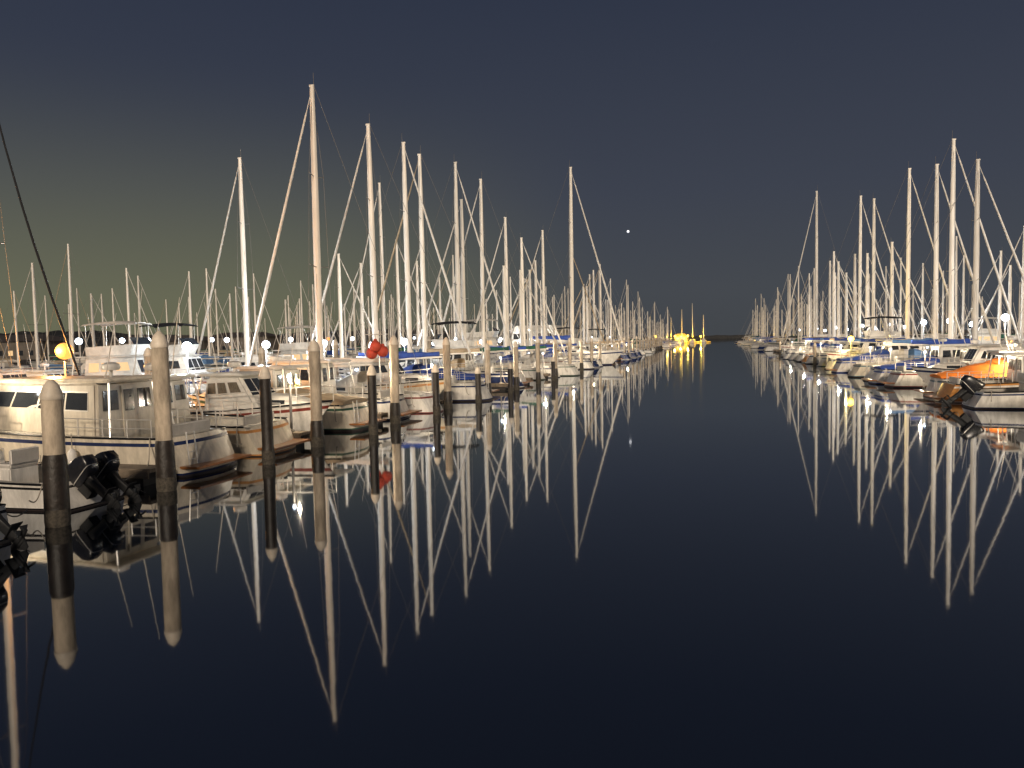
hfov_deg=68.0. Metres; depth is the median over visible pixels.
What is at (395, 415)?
mooring pile
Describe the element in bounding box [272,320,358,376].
motorboat
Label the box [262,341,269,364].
dock lamp
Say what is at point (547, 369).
sailboat
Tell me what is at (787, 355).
sailboat
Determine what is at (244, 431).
motorboat
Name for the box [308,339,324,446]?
mooring pile
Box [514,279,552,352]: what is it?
sailboat
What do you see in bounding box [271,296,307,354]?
sailboat
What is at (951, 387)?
motorboat
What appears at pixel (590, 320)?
sailboat
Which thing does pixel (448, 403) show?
mooring pile
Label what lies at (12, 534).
motorboat
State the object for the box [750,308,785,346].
sailboat
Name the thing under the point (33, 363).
sailboat
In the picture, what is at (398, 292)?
sailboat
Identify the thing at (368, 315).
sailboat
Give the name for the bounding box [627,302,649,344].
sailboat
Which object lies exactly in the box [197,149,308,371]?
sailboat
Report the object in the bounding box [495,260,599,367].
sailboat
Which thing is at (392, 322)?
sailboat
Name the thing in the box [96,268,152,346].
sailboat
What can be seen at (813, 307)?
sailboat
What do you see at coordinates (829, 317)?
sailboat
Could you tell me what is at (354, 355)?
sailboat
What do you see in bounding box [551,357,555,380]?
mooring pile
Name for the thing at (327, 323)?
sailboat
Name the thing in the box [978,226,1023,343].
sailboat
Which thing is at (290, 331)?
sailboat
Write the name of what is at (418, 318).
sailboat
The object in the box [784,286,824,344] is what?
sailboat
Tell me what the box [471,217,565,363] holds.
sailboat
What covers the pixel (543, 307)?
sailboat
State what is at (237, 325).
sailboat
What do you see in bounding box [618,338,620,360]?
mooring pile
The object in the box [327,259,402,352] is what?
sailboat
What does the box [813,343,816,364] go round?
mooring pile
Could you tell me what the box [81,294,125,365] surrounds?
sailboat
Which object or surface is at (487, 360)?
mooring pile
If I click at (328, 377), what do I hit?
motorboat
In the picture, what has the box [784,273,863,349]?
sailboat
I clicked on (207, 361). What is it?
sailboat
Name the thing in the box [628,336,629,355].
mooring pile
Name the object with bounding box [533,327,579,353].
motorboat
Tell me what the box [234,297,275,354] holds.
sailboat
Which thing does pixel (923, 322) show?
dock lamp
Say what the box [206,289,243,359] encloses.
sailboat
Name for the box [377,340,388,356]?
inflatable buoy
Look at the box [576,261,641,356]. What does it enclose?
sailboat
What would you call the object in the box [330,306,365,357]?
sailboat
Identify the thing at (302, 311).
sailboat
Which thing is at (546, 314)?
sailboat
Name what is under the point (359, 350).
sailboat
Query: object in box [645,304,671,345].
sailboat
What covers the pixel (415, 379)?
motorboat
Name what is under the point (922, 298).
sailboat
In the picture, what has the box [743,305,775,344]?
sailboat
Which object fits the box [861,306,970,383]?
motorboat
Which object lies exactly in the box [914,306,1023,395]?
motorboat
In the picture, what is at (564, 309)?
sailboat
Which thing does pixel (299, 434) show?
finger dock
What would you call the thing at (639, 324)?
sailboat
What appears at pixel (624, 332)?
sailboat
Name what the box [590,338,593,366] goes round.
mooring pile
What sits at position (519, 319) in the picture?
sailboat
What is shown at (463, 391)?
sailboat
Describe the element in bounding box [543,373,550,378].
finger dock
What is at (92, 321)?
sailboat
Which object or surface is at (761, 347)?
sailboat
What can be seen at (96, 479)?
motorboat
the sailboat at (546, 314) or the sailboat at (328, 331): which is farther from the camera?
the sailboat at (328, 331)
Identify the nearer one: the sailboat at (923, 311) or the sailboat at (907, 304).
the sailboat at (907, 304)
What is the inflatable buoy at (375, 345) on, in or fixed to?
hanging from the davit
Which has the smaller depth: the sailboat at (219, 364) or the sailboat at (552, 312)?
the sailboat at (219, 364)
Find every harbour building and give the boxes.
[0,334,75,359]
[105,335,215,353]
[204,332,281,351]
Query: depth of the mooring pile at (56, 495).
15.29 m
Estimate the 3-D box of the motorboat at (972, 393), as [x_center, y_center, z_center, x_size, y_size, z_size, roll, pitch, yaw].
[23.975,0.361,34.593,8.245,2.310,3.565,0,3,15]
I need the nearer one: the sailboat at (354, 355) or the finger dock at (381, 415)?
the finger dock at (381, 415)
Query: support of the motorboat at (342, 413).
on the water
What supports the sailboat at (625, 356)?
on the water
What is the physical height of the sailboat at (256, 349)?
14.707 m
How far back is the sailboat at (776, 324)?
209.00 m
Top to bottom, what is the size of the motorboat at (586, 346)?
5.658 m
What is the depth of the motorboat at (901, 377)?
48.36 m
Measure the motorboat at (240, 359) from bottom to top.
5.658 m
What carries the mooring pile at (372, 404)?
in the water
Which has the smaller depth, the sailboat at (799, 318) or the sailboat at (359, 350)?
the sailboat at (359, 350)
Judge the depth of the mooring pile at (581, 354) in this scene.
82.40 m
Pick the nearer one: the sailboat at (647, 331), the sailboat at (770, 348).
the sailboat at (770, 348)
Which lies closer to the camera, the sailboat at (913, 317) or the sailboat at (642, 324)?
the sailboat at (913, 317)
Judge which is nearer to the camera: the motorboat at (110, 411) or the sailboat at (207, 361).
the motorboat at (110, 411)
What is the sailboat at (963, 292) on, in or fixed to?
on the water
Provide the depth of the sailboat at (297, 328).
182.28 m
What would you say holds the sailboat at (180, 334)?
on the water
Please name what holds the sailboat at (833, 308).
on the water
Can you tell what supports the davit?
attached to the sailboat at (421, 400)
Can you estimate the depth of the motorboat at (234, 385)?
28.79 m
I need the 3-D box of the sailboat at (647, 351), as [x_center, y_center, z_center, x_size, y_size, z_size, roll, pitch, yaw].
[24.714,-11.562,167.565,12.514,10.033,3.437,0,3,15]
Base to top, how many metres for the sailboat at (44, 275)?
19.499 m
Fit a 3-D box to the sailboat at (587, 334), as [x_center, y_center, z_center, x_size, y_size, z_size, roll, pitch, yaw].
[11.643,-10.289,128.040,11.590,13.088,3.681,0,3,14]
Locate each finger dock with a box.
[38,462,155,486]
[292,431,309,445]
[377,412,387,423]
[491,383,507,389]
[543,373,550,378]
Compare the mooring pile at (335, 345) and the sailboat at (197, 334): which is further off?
the sailboat at (197, 334)
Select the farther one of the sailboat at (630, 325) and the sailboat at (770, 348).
the sailboat at (630, 325)
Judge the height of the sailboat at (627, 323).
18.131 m
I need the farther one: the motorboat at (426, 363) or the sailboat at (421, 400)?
the motorboat at (426, 363)
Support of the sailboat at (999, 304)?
on the water
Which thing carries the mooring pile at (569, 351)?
in the water
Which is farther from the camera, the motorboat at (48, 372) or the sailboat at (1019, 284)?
the sailboat at (1019, 284)
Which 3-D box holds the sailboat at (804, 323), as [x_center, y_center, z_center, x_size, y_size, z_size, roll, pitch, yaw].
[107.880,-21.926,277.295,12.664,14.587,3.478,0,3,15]
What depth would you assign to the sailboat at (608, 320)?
162.71 m
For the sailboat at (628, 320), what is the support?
on the water
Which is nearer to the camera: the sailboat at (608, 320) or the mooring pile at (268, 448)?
the mooring pile at (268, 448)
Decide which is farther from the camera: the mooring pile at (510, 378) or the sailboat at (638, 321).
the sailboat at (638, 321)
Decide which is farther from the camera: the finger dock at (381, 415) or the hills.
the hills
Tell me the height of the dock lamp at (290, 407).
1.910 m
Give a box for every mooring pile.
[39,379,70,527]
[143,347,150,374]
[150,331,176,491]
[258,346,264,365]
[258,365,274,464]
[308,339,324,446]
[332,340,338,376]
[367,364,377,434]
[389,335,400,423]
[427,337,430,348]
[432,364,440,414]
[442,337,452,408]
[475,366,481,402]
[484,343,491,395]
[508,363,513,392]
[513,341,519,389]
[535,337,540,383]
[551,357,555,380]
[553,339,557,378]
[568,338,571,363]
[579,338,583,370]
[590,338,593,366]
[598,338,601,363]
[606,336,608,349]
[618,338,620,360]
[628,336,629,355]
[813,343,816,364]
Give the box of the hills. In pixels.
[0,328,578,349]
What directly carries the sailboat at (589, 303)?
on the water
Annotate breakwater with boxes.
[327,329,1017,345]
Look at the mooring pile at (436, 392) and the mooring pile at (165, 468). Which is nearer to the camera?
the mooring pile at (165, 468)
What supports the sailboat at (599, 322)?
on the water
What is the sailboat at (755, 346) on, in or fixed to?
on the water
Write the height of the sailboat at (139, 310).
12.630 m
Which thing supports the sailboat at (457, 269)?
on the water
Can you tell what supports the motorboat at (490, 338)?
on the water
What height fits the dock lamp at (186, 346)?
3.340 m
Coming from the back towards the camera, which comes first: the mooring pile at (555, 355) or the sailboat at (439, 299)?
the sailboat at (439, 299)
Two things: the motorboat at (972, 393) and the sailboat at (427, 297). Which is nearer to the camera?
the motorboat at (972, 393)
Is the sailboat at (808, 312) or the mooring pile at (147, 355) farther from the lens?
the sailboat at (808, 312)
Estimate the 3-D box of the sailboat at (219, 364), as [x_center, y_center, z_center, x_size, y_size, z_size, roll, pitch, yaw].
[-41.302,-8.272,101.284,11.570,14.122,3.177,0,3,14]
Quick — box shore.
[0,349,332,364]
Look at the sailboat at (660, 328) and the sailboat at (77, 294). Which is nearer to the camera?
the sailboat at (77, 294)
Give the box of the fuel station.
[675,333,686,341]
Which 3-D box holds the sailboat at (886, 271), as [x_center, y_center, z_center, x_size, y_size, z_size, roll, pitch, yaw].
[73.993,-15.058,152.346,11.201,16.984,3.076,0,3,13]
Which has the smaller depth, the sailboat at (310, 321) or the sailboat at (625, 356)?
the sailboat at (625, 356)
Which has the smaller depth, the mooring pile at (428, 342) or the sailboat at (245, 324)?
the sailboat at (245, 324)
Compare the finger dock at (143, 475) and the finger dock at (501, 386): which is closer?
the finger dock at (143, 475)
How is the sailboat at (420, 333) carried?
on the water
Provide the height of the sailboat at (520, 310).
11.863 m
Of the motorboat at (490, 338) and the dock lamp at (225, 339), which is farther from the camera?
the motorboat at (490, 338)
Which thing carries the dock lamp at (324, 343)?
on the floating pier
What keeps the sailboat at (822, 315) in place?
on the water
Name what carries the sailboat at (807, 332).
on the water
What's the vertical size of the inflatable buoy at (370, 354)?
0.841 m
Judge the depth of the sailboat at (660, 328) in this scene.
313.14 m
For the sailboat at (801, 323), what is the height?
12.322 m
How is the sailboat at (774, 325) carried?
on the water
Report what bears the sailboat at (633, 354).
on the water
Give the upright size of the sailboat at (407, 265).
18.666 m
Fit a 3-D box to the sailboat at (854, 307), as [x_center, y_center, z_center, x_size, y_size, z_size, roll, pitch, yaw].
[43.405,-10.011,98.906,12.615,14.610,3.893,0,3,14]
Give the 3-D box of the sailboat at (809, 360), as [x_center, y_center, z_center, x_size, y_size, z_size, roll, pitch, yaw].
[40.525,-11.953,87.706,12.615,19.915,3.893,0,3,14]
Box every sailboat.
[0,125,80,376]
[0,263,85,372]
[0,291,43,369]
[0,326,29,368]
[27,295,82,366]
[40,244,107,375]
[43,304,87,369]
[47,293,119,368]
[59,288,96,359]
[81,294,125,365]
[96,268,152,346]
[100,288,132,344]
[113,276,159,336]
[132,313,143,342]
[160,299,176,341]
[167,303,195,343]
[168,271,226,371]
[175,297,217,361]
[181,268,239,366]
[189,313,211,354]
[193,291,235,363]
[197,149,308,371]
[200,302,225,355]
[202,293,251,359]
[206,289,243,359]
[221,287,257,356]
[224,273,281,355]
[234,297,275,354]
[248,77,443,413]
[258,300,307,344]
[258,318,274,355]
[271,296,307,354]
[274,310,299,353]
[276,281,325,348]
[279,299,306,349]
[280,307,312,352]
[290,284,339,357]
[295,251,371,357]
[307,119,492,401]
[307,293,355,356]
[309,301,323,341]
[323,306,338,345]
[323,315,330,350]
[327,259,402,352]
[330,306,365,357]
[338,142,476,373]
[339,289,370,356]
[343,305,370,352]
[344,183,433,357]
[348,296,378,351]
[348,321,365,353]
[350,239,433,354]
[365,145,524,388]
[379,261,450,344]
[379,300,416,347]
[385,295,406,336]
[388,300,404,339]
[393,244,480,359]
[398,162,512,368]
[412,277,480,344]
[413,315,421,348]
[417,198,545,379]
[427,255,477,358]
[439,172,559,377]
[439,265,493,357]
[468,265,579,375]
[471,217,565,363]
[474,299,496,330]
[475,270,564,363]
[477,236,566,362]
[478,290,517,336]
[485,277,534,352]
[490,270,593,369]
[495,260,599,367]
[501,292,538,336]
[510,230,602,366]
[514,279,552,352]
[517,160,624,364]
[525,280,563,350]
[532,286,559,342]
[539,297,566,334]
[541,256,605,350]
[547,298,563,335]
[548,299,568,334]
[549,286,582,334]
[550,290,581,341]
[559,284,630,359]
[574,270,637,357]
[574,274,626,350]
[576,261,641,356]
[577,286,612,344]
[579,280,630,346]
[591,279,645,354]
[592,299,631,341]
[602,300,626,345]
[602,303,649,349]
[603,309,652,352]
[609,280,654,350]
[612,293,655,350]
[612,311,654,351]
[622,310,644,344]
[625,295,651,344]
[625,298,663,348]
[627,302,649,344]
[630,310,645,341]
[631,307,649,342]
[637,311,669,346]
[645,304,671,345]
[653,315,672,343]
[661,307,679,341]
[689,304,694,342]
[701,315,706,342]
[737,298,766,343]
[741,295,772,344]
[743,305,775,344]
[744,305,772,337]
[750,291,794,347]
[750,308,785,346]
[752,312,775,342]
[753,287,794,343]
[756,306,775,342]
[757,280,806,349]
[759,299,783,343]
[763,299,802,349]
[764,266,819,350]
[764,274,806,344]
[764,314,800,341]
[768,276,806,343]
[772,295,819,343]
[772,305,824,351]
[781,185,857,349]
[781,261,857,356]
[781,302,841,353]
[783,251,864,356]
[783,261,870,358]
[783,273,831,343]
[784,268,841,343]
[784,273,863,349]
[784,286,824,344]
[788,270,878,359]
[791,304,804,340]
[794,254,889,360]
[795,302,803,335]
[796,196,900,361]
[801,249,904,362]
[805,198,918,363]
[812,293,836,336]
[817,242,938,366]
[825,161,962,369]
[826,297,843,333]
[840,287,863,329]
[847,130,1019,377]
[848,157,994,373]
[849,274,883,335]
[861,288,919,336]
[862,151,1023,380]
[877,258,928,334]
[884,266,904,327]
[885,288,914,337]
[886,263,946,346]
[898,271,945,338]
[912,271,970,338]
[917,236,990,347]
[918,289,945,335]
[924,255,1004,349]
[929,286,960,334]
[956,251,1019,343]
[957,285,990,338]
[964,297,1001,337]
[969,262,1017,343]
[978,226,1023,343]
[991,282,1020,342]
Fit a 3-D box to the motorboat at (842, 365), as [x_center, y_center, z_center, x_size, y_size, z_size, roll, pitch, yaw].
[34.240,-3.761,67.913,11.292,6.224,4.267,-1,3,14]
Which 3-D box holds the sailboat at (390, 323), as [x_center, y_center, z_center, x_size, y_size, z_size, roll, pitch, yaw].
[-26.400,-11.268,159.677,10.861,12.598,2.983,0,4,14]
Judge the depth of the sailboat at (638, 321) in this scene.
230.37 m
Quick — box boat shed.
[509,325,569,344]
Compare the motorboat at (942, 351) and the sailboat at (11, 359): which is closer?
the motorboat at (942, 351)
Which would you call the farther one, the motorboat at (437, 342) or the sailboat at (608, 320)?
the sailboat at (608, 320)
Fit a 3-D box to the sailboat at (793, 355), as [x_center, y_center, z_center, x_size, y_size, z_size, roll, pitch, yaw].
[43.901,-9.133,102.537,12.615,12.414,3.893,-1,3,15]
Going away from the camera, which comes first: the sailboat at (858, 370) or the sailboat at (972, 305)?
the sailboat at (858, 370)
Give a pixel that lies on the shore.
(26, 362)
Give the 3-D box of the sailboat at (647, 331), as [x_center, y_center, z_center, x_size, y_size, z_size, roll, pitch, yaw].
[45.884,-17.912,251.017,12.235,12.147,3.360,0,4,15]
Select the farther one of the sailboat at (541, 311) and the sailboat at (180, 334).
the sailboat at (541, 311)
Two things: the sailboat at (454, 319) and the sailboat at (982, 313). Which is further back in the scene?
the sailboat at (982, 313)
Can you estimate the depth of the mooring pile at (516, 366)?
54.41 m
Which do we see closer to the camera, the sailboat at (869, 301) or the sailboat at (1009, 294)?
the sailboat at (1009, 294)
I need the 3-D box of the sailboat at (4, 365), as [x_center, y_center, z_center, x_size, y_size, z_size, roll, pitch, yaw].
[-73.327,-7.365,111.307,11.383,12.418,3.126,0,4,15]
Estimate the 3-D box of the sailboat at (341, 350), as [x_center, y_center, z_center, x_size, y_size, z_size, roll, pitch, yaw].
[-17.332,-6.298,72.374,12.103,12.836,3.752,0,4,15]
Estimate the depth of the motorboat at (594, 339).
130.45 m
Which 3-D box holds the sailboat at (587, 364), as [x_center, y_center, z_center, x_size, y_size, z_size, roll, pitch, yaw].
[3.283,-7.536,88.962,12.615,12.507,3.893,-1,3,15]
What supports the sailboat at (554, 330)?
on the water
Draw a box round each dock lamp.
[55,343,73,375]
[75,338,81,374]
[182,342,191,403]
[224,337,228,366]
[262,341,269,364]
[287,379,294,431]
[323,340,326,356]
[401,338,406,350]
[499,357,502,382]
[848,336,853,355]
[921,320,926,338]
[924,351,926,366]
[1001,314,1008,343]
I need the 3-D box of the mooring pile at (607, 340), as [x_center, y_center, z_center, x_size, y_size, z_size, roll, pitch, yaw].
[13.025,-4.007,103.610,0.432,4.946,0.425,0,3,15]
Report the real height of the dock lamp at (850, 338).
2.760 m
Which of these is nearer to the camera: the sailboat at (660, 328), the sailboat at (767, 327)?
the sailboat at (767, 327)
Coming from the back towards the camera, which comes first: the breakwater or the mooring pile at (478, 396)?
the breakwater
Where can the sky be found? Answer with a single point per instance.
(707, 132)
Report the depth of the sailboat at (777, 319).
213.70 m
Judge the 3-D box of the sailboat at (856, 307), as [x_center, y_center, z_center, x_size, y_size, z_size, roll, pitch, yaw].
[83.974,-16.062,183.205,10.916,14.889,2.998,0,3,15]
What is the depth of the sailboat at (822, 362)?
80.18 m
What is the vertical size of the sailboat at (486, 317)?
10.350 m
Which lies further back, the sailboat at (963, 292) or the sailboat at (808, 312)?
the sailboat at (808, 312)
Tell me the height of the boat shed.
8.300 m
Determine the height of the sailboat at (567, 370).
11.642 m
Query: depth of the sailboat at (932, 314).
229.54 m
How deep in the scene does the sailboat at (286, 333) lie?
119.53 m
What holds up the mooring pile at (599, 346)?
in the water
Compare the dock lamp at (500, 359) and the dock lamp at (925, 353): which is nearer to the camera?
the dock lamp at (925, 353)
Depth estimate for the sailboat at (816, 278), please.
126.44 m
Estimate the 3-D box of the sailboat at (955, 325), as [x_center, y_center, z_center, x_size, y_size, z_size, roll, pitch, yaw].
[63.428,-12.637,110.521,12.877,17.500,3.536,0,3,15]
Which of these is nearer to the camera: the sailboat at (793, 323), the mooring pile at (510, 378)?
the mooring pile at (510, 378)
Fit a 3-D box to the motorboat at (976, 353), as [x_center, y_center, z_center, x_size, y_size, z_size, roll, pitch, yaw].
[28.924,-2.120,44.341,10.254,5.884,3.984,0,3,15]
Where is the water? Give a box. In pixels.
[0,333,1023,767]
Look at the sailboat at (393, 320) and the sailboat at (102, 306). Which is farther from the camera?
the sailboat at (393, 320)
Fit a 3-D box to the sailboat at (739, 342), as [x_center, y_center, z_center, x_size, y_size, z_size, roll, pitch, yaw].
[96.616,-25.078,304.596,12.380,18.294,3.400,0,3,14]
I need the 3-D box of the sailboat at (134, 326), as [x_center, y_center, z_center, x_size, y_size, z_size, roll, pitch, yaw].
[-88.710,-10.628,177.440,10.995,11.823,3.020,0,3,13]
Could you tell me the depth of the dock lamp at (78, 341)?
62.88 m
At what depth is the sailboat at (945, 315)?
212.53 m
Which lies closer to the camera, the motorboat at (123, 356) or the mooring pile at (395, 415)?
the mooring pile at (395, 415)
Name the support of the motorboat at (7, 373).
on the water
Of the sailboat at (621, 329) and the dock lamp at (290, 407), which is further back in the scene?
the sailboat at (621, 329)
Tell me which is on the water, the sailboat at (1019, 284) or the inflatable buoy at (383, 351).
the sailboat at (1019, 284)
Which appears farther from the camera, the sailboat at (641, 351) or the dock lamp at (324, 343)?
the sailboat at (641, 351)
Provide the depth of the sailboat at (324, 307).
137.12 m
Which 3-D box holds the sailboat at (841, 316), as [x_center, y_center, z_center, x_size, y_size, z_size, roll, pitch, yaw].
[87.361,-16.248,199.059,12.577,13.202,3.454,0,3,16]
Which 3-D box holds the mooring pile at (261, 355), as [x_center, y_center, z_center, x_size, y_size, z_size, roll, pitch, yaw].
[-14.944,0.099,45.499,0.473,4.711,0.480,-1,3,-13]
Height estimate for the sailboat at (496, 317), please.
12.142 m
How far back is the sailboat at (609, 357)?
99.80 m
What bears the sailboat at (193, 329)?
on the water
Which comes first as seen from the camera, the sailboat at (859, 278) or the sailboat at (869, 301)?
the sailboat at (859, 278)
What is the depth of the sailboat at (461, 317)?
109.25 m
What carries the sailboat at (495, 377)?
on the water
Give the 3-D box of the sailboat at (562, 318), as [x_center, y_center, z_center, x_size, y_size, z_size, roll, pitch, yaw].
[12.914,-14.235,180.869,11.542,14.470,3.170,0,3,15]
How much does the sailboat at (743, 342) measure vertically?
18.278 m
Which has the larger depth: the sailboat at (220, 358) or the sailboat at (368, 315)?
the sailboat at (368, 315)
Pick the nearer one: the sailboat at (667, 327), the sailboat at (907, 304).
the sailboat at (907, 304)
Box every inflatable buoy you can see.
[366,348,377,358]
[369,339,380,351]
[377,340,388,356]
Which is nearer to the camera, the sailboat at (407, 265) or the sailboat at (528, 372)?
the sailboat at (407, 265)
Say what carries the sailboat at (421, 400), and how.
on the water
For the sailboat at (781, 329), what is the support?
on the water
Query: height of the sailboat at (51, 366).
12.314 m
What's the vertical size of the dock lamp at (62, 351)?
3.360 m
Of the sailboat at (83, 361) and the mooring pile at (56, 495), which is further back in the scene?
the sailboat at (83, 361)
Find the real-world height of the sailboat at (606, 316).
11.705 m
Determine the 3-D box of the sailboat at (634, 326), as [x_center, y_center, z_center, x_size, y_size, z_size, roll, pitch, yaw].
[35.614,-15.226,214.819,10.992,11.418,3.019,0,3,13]
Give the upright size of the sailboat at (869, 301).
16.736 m
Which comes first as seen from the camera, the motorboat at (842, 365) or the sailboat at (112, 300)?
the motorboat at (842, 365)
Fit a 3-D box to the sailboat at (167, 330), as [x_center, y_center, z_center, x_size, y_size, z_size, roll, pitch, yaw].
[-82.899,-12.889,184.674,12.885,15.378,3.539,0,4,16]
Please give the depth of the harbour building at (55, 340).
210.28 m
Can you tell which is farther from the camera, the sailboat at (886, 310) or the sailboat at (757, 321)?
the sailboat at (757, 321)
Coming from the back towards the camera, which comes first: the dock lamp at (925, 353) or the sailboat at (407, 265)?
the sailboat at (407, 265)
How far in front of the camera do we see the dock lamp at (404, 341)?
69.38 m
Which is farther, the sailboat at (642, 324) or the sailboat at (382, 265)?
the sailboat at (642, 324)
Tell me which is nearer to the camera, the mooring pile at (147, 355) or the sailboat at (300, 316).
the mooring pile at (147, 355)
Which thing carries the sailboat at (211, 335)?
on the water
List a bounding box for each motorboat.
[0,292,251,477]
[0,369,27,377]
[0,446,142,511]
[0,487,33,550]
[23,325,67,376]
[72,314,205,392]
[139,318,244,399]
[144,297,310,456]
[186,303,386,431]
[187,303,333,437]
[217,324,271,371]
[267,302,421,420]
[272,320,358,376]
[335,311,451,392]
[338,310,498,391]
[430,319,532,384]
[466,315,528,357]
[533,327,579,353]
[577,332,619,360]
[585,326,630,356]
[816,319,869,359]
[824,315,904,357]
[826,308,929,372]
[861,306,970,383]
[876,306,979,387]
[910,297,1023,384]
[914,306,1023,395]
[924,303,1023,402]
[939,372,1023,409]
[965,315,1018,343]
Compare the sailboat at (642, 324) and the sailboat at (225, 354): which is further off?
the sailboat at (642, 324)
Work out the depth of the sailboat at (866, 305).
91.08 m
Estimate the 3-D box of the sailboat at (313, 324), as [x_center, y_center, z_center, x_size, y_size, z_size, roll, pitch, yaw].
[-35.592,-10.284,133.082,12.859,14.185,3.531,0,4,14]
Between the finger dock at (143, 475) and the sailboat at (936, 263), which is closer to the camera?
the finger dock at (143, 475)
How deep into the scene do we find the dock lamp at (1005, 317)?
71.31 m
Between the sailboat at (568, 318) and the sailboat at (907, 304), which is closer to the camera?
the sailboat at (907, 304)
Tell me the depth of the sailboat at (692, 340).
384.46 m
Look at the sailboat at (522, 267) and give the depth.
85.56 m
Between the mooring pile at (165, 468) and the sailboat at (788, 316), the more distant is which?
the sailboat at (788, 316)
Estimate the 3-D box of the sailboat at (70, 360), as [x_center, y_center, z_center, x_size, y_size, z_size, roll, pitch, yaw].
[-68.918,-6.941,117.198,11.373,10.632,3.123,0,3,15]
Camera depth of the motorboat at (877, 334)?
76.95 m
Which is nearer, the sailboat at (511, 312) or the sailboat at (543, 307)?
the sailboat at (543, 307)
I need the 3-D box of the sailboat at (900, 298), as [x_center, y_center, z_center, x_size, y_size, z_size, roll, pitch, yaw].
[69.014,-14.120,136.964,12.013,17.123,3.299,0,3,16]
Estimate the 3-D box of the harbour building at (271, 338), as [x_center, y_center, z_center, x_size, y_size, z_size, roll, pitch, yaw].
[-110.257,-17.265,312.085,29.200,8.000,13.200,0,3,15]
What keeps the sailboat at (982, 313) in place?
on the water
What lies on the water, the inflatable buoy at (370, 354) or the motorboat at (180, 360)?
the motorboat at (180, 360)
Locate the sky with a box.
[0,0,1023,337]
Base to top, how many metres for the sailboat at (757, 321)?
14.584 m
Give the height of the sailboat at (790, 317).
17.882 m
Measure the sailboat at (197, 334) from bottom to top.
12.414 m
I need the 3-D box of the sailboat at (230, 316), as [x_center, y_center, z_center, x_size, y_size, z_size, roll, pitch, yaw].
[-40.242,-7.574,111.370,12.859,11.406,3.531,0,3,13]
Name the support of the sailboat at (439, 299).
on the water
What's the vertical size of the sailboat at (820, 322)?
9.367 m
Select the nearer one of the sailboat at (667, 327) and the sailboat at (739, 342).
the sailboat at (739, 342)
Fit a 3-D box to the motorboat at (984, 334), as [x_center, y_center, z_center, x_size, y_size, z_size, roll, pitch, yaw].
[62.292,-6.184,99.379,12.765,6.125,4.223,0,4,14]
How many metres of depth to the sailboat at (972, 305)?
186.59 m
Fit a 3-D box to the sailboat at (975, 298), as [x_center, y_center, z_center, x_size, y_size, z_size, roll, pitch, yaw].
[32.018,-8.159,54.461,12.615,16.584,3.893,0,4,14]
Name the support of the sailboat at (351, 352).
on the water
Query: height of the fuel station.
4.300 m
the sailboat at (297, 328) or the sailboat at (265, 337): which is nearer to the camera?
the sailboat at (297, 328)
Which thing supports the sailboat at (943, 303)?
on the water
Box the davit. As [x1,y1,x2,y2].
[365,330,387,390]
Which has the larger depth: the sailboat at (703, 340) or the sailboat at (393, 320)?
the sailboat at (703, 340)
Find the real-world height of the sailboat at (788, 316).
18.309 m
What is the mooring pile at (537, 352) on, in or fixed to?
in the water
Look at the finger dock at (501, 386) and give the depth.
54.61 m
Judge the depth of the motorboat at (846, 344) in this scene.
84.57 m
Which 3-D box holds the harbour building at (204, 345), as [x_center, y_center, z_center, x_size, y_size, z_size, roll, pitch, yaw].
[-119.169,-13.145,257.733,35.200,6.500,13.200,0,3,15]

